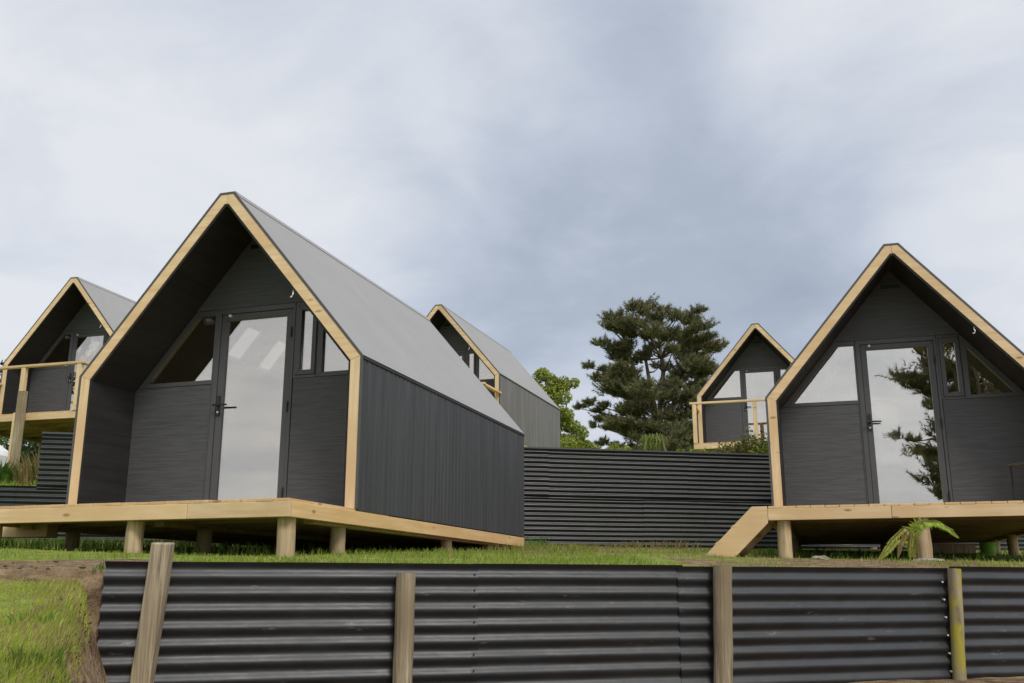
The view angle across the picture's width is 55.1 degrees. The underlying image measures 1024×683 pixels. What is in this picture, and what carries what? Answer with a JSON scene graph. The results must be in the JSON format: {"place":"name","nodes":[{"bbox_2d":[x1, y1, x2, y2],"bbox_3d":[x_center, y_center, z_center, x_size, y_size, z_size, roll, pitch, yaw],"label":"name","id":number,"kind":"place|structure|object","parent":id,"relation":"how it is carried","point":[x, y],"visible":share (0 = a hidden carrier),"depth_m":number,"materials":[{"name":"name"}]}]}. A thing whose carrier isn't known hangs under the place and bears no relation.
{"place":"outdoors","nodes":[
{"label":"outdoors","id":0,"kind":"place"},
{"bbox_2d":[0,567,92,682],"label":"grass","id":1,"kind":"structure","parent":0,"point":[43,630],"depth_m":3.32,"materials":[{"name":"green plant"}]},
{"bbox_2d":[0,468,1023,682],"bbox_3d":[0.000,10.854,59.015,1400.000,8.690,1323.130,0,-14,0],"label":"ground","id":2,"kind":"structure","parent":0,"point":[93,670],"depth_m":6.32,"materials":[{"name":"green plant"}]},
{"bbox_2d":[0,445,7,466],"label":"car","id":3,"kind":"object","parent":2,"relation":"on","point":[3,453],"visible":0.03,"depth_m":24.12,"materials":[{"name":"white metal"}]},
{"bbox_2d":[0,359,8,449],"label":"broadleaf tree","id":4,"kind":"object","parent":2,"relation":"on","point":[1,363],"visible":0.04,"depth_m":31.90,"materials":[{"name":"green plant"}]},
{"bbox_2d":[0,458,16,483],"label":"weed","id":5,"kind":"object","parent":2,"relation":"on","point":[5,470],"visible":0.68,"depth_m":16.16,"materials":[{"name":"green plant"}]},
{"bbox_2d":[0,436,37,461],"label":"bush","id":6,"kind":"object","parent":2,"relation":"on","point":[5,441],"visible":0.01,"depth_m":26.81,"materials":[{"name":"green plant"}]},
{"bbox_2d":[7,446,39,485],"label":"dry grass","id":7,"kind":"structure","parent":2,"relation":"on","point":[25,466],"depth_m":15.98,"materials":[{"name":"green plant"}]},
{"bbox_2d":[19,440,39,467],"bbox_3d":[-11.251,3.053,25.245,2.705,2.066,2.239,0,-14,0],"label":"bush","id":8,"kind":"object","parent":2,"relation":"on","point":[24,448],"visible":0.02,"depth_m":24.48,"materials":[{"name":"green plant"}]},
{"bbox_2d":[2,524,58,537],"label":"timber beam","id":9,"kind":"structure","parent":2,"relation":"on","point":[46,530],"depth_m":8.67,"materials":[{"name":"brown wood"}]},
{"bbox_2d":[5,642,73,668],"bbox_3d":[-1.409,0.917,2.883,0.227,0.073,0.152,7,-16,-27],"label":"grass tuft","id":10,"kind":"object","parent":2,"relation":"on","point":[20,652],"visible":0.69,"depth_m":2.87,"materials":[{"name":"green plant"}]},
{"bbox_2d":[6,610,74,624],"bbox_3d":[-1.672,0.974,3.456,0.232,0.063,0.141,0,-14,0],"label":"grass tuft","id":11,"kind":"object","parent":2,"relation":"on","point":[40,618],"visible":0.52,"depth_m":3.44,"materials":[{"name":"green plant"}]},
{"bbox_2d":[3,559,96,681],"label":"soil clods","id":12,"kind":"object","parent":2,"relation":"on","point":[83,566],"visible":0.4,"depth_m":4.02,"materials":[{"name":"brown soil"}]},
{"bbox_2d":[0,277,135,467],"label":"cabin","id":13,"kind":"object","parent":2,"relation":"on","point":[50,357],"visible":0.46,"depth_m":20.47,"materials":[{"name":"black wood"}]},
{"bbox_2d":[33,332,71,369],"bbox_3d":[-9.739,0.209,20.851,0.887,0.770,0.054,-4,-15,16],"label":"corner window","id":14,"kind":"structure","parent":13,"relation":"in","point":[59,351],"depth_m":20.81,"materials":[{"name":"black glass"}]},
{"bbox_2d":[66,332,105,410],"bbox_3d":[-8.869,0.795,20.408,0.821,2.006,0.123,-4,-15,16],"label":"door","id":15,"kind":"structure","parent":13,"relation":"in","point":[85,346],"depth_m":20.60,"materials":[{"name":"clear glass"}]},
{"bbox_2d":[0,191,524,556],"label":"cabin","id":16,"kind":"object","parent":2,"relation":"on","point":[253,373],"visible":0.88,"depth_m":9.70,"materials":[{"name":"black wood"}]},
{"bbox_2d":[138,310,217,389],"bbox_3d":[-3.423,0.092,10.106,0.887,0.770,0.054,-4,-15,17],"label":"corner window","id":17,"kind":"structure","parent":16,"relation":"in","point":[189,361],"depth_m":10.06,"materials":[{"name":"black glass"}]},
{"bbox_2d":[209,309,292,499],"bbox_3d":[-2.561,0.672,9.641,0.821,2.006,0.123,-4,-15,17],"label":"door","id":18,"kind":"structure","parent":16,"relation":"in","point":[248,458],"depth_m":9.69,"materials":[{"name":"clear glass"}]},
{"bbox_2d":[293,302,317,378],"bbox_3d":[-2.017,-0.019,9.666,0.251,0.770,0.062,-4,-15,17],"label":"casement window","id":19,"kind":"structure","parent":16,"relation":"in","point":[306,327],"depth_m":9.64,"materials":[{"name":"black glass"}]},
{"bbox_2d":[316,323,348,376],"bbox_3d":[-1.584,-0.051,9.535,0.647,0.770,0.054,-4,-15,17],"label":"corner window","id":20,"kind":"structure","parent":16,"relation":"in","point":[331,361],"depth_m":9.54,"materials":[{"name":"clear glass"}]},
{"bbox_2d":[0,431,695,485],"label":"grass","id":21,"kind":"structure","parent":2,"relation":"on","point":[13,484],"depth_m":15.59,"materials":[{"name":"green plant"}]},
{"bbox_2d":[426,304,559,447],"bbox_3d":[-1.106,1.628,24.006,3.150,4.245,5.997,-5,-15,18],"label":"cabin","id":22,"kind":"object","parent":2,"relation":"on","point":[529,406],"visible":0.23,"depth_m":23.27,"materials":[{"name":"grey metal"}]},
{"bbox_2d":[457,353,464,361],"bbox_3d":[-1.482,1.274,22.916,0.823,2.006,0.075,-5,-15,20],"label":"door","id":23,"kind":"structure","parent":22,"relation":"in","point":[462,355],"depth_m":23.02,"materials":[{"name":"clear glass"}]},
{"bbox_2d":[466,350,475,375],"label":"casement window","id":24,"kind":"structure","parent":22,"relation":"in","point":[470,355],"depth_m":22.92,"materials":[{"name":"clear glass"}]},
{"bbox_2d":[476,355,493,381],"bbox_3d":[-0.520,0.538,22.759,0.647,0.770,0.054,-5,-15,18],"label":"corner window","id":25,"kind":"structure","parent":22,"relation":"in","point":[483,373],"depth_m":22.77,"materials":[{"name":"clear glass"}]},
{"bbox_2d":[0,432,1023,550],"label":"retaining wall","id":26,"kind":"structure","parent":2,"relation":"on","point":[589,496],"depth_m":16.20,"materials":[{"name":"black metal"}]},
{"bbox_2d":[522,536,551,546],"bbox_3d":[0.379,3.037,14.915,0.473,0.231,0.378,0,-14,0],"label":"weed","id":27,"kind":"object","parent":2,"relation":"on","point":[540,540],"visible":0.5,"depth_m":14.91,"materials":[{"name":"green plant"}]},
{"bbox_2d":[97,542,1023,682],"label":"retaining wall","id":28,"kind":"structure","parent":2,"relation":"on","point":[164,618],"depth_m":4.97,"materials":[{"name":"black metal"}]},
{"bbox_2d":[532,367,631,449],"bbox_3d":[1.829,3.216,32.141,4.331,4.823,2.072,0,-14,0],"label":"leafy tree","id":29,"kind":"object","parent":2,"relation":"on","point":[557,391],"visible":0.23,"depth_m":32.23,"materials":[{"name":"green plant"}]},
{"bbox_2d":[535,542,655,548],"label":"grass","id":30,"kind":"structure","parent":2,"relation":"on","point":[624,545],"depth_m":14.17,"materials":[{"name":"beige plant"}]},
{"bbox_2d":[572,293,730,451],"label":"pine tree","id":31,"kind":"object","parent":2,"relation":"on","point":[621,377],"visible":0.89,"depth_m":44.45,"materials":[{"name":"green plant"}]},
{"bbox_2d":[639,433,667,450],"bbox_3d":[2.839,2.227,19.027,0.813,0.916,0.317,0,-14,0],"label":"young tree","id":32,"kind":"object","parent":2,"relation":"on","point":[656,440],"visible":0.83,"depth_m":19.06,"materials":[{"name":"green plant"}]},
{"bbox_2d":[621,538,700,548],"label":"dry grass","id":33,"kind":"structure","parent":2,"relation":"on","point":[666,544],"depth_m":15.01,"materials":[{"name":"green plant"}]},
{"bbox_2d":[676,447,712,451],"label":"shrub","id":34,"kind":"object","parent":2,"relation":"on","point":[690,450],"visible":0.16,"depth_m":18.00,"materials":[{"name":"green plant"}]},
{"bbox_2d":[713,438,757,452],"bbox_3d":[4.089,1.962,17.818,0.940,0.565,0.526,6,-15,-23],"label":"shrub","id":35,"kind":"object","parent":2,"relation":"on","point":[737,446],"visible":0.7,"depth_m":17.74,"materials":[{"name":"green plant"}]},
{"bbox_2d":[706,506,771,556],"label":"stairs","id":36,"kind":"structure","parent":2,"relation":"on","point":[751,528],"depth_m":9.90,"materials":[{"name":"brown wood"}]},
{"bbox_2d":[689,323,793,453],"bbox_3d":[6.557,2.017,25.582,3.150,4.192,5.997,-4,-15,16],"label":"cabin","id":37,"kind":"object","parent":2,"relation":"on","point":[744,378],"visible":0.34,"depth_m":24.59,"materials":[{"name":"black wood"}]},
{"bbox_2d":[706,369,741,399],"bbox_3d":[5.345,1.092,24.887,0.887,0.770,0.054,-4,-15,16],"label":"corner window","id":38,"kind":"structure","parent":37,"relation":"in","point":[729,387],"depth_m":24.84,"materials":[{"name":"clear glass"}]},
{"bbox_2d":[743,369,776,440],"bbox_3d":[6.212,1.677,24.439,0.821,2.006,0.123,-4,-15,16],"label":"door","id":39,"kind":"structure","parent":37,"relation":"in","point":[757,384],"depth_m":24.57,"materials":[{"name":"clear glass"}]},
{"bbox_2d":[777,366,787,379],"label":"casement window","id":40,"kind":"structure","parent":37,"relation":"in","point":[781,369],"depth_m":24.53,"materials":[{"name":"clear glass"}]},
{"bbox_2d":[737,427,767,453],"bbox_3d":[4.418,1.886,17.735,0.685,0.676,0.658,-4,-15,16],"label":"shrub","id":41,"kind":"object","parent":2,"relation":"on","point":[762,438],"visible":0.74,"depth_m":17.70,"materials":[{"name":"green plant"}]},
{"bbox_2d":[739,440,768,453],"bbox_3d":[4.529,1.993,17.690,0.832,0.452,0.633,0,-14,0],"label":"shrub","id":42,"kind":"object","parent":2,"relation":"on","point":[757,449],"visible":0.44,"depth_m":17.65,"materials":[{"name":"green plant"}]},
{"bbox_2d":[811,555,829,559],"bbox_3d":[2.977,2.103,9.493,0.198,0.068,0.162,0,-14,0],"label":"stone","id":43,"kind":"object","parent":2,"relation":"on","point":[822,557],"visible":0.48,"depth_m":9.44,"materials":[{"name":"beige stone"}]},
{"bbox_2d":[765,243,1023,558],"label":"cabin","id":44,"kind":"object","parent":2,"relation":"on","point":[894,400],"visible":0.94,"depth_m":11.46,"materials":[{"name":"black wood"}]},
{"bbox_2d":[783,341,859,407],"bbox_3d":[3.719,0.405,11.931,0.887,0.770,0.054,-4,-15,16],"label":"corner window","id":45,"kind":"structure","parent":44,"relation":"in","point":[833,380],"depth_m":11.88,"materials":[{"name":"clear glass"}]},
{"bbox_2d":[860,341,950,503],"bbox_3d":[4.587,0.988,11.477,0.821,2.006,0.123,-4,-15,16],"label":"door","id":46,"kind":"structure","parent":44,"relation":"in","point":[905,425],"depth_m":11.51,"materials":[{"name":"clear glass"}]},
{"bbox_2d":[935,334,965,399],"bbox_3d":[5.133,0.299,11.508,0.251,0.770,0.062,-4,-15,16],"label":"casement window","id":47,"kind":"structure","parent":44,"relation":"in","point":[948,347],"depth_m":11.49,"materials":[{"name":"black glass"}]},
{"bbox_2d":[958,334,1023,398],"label":"corner window","id":48,"kind":"structure","parent":44,"relation":"in","point":[982,379],"depth_m":11.37,"materials":[{"name":"black glass"}]},
{"bbox_2d":[1008,461,1023,500],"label":"chair","id":49,"kind":"object","parent":44,"relation":"on","point":[1020,464],"visible":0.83,"depth_m":10.14,"materials":[{"name":"black plastic"}]},
{"bbox_2d":[879,515,958,559],"bbox_3d":[3.795,1.845,9.208,0.727,0.418,0.119,-5,-15,19],"label":"fern","id":50,"kind":"object","parent":2,"relation":"on","point":[912,533],"visible":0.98,"depth_m":9.22,"materials":[{"name":"green plant"}]},
{"bbox_2d":[912,558,944,561],"bbox_3d":[3.854,2.039,9.117,0.350,0.059,0.206,0,-14,0],"label":"stone","id":51,"kind":"object","parent":2,"relation":"on","point":[929,559],"visible":0.42,"depth_m":9.04,"materials":[{"name":"beige stone"}]},
{"bbox_2d":[932,544,975,553],"bbox_3d":[5.450,2.582,12.239,0.640,0.120,0.120,2,-14,-8],"label":"timber offcut","id":52,"kind":"object","parent":2,"relation":"on","point":[959,548],"visible":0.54,"depth_m":12.19,"materials":[{"name":"brown wood"}]},
{"bbox_2d":[981,542,996,555],"bbox_3d":[5.660,2.463,11.650,0.169,0.155,0.172,0,-14,0],"label":"bucket","id":53,"kind":"object","parent":2,"relation":"on","point":[988,547],"visible":0.88,"depth_m":11.59,"materials":[{"name":"plastic"}]},
{"bbox_2d":[0,535,1023,570],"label":"grass","id":54,"kind":"structure","parent":0,"point":[89,544],"depth_m":8.31,"materials":[{"name":"green plant"}]},
{"bbox_2d":[0,0,1023,448],"label":"sky","id":55,"kind":"structure","parent":0,"point":[527,170],"materials":[{"name":"grey"}]}
]}

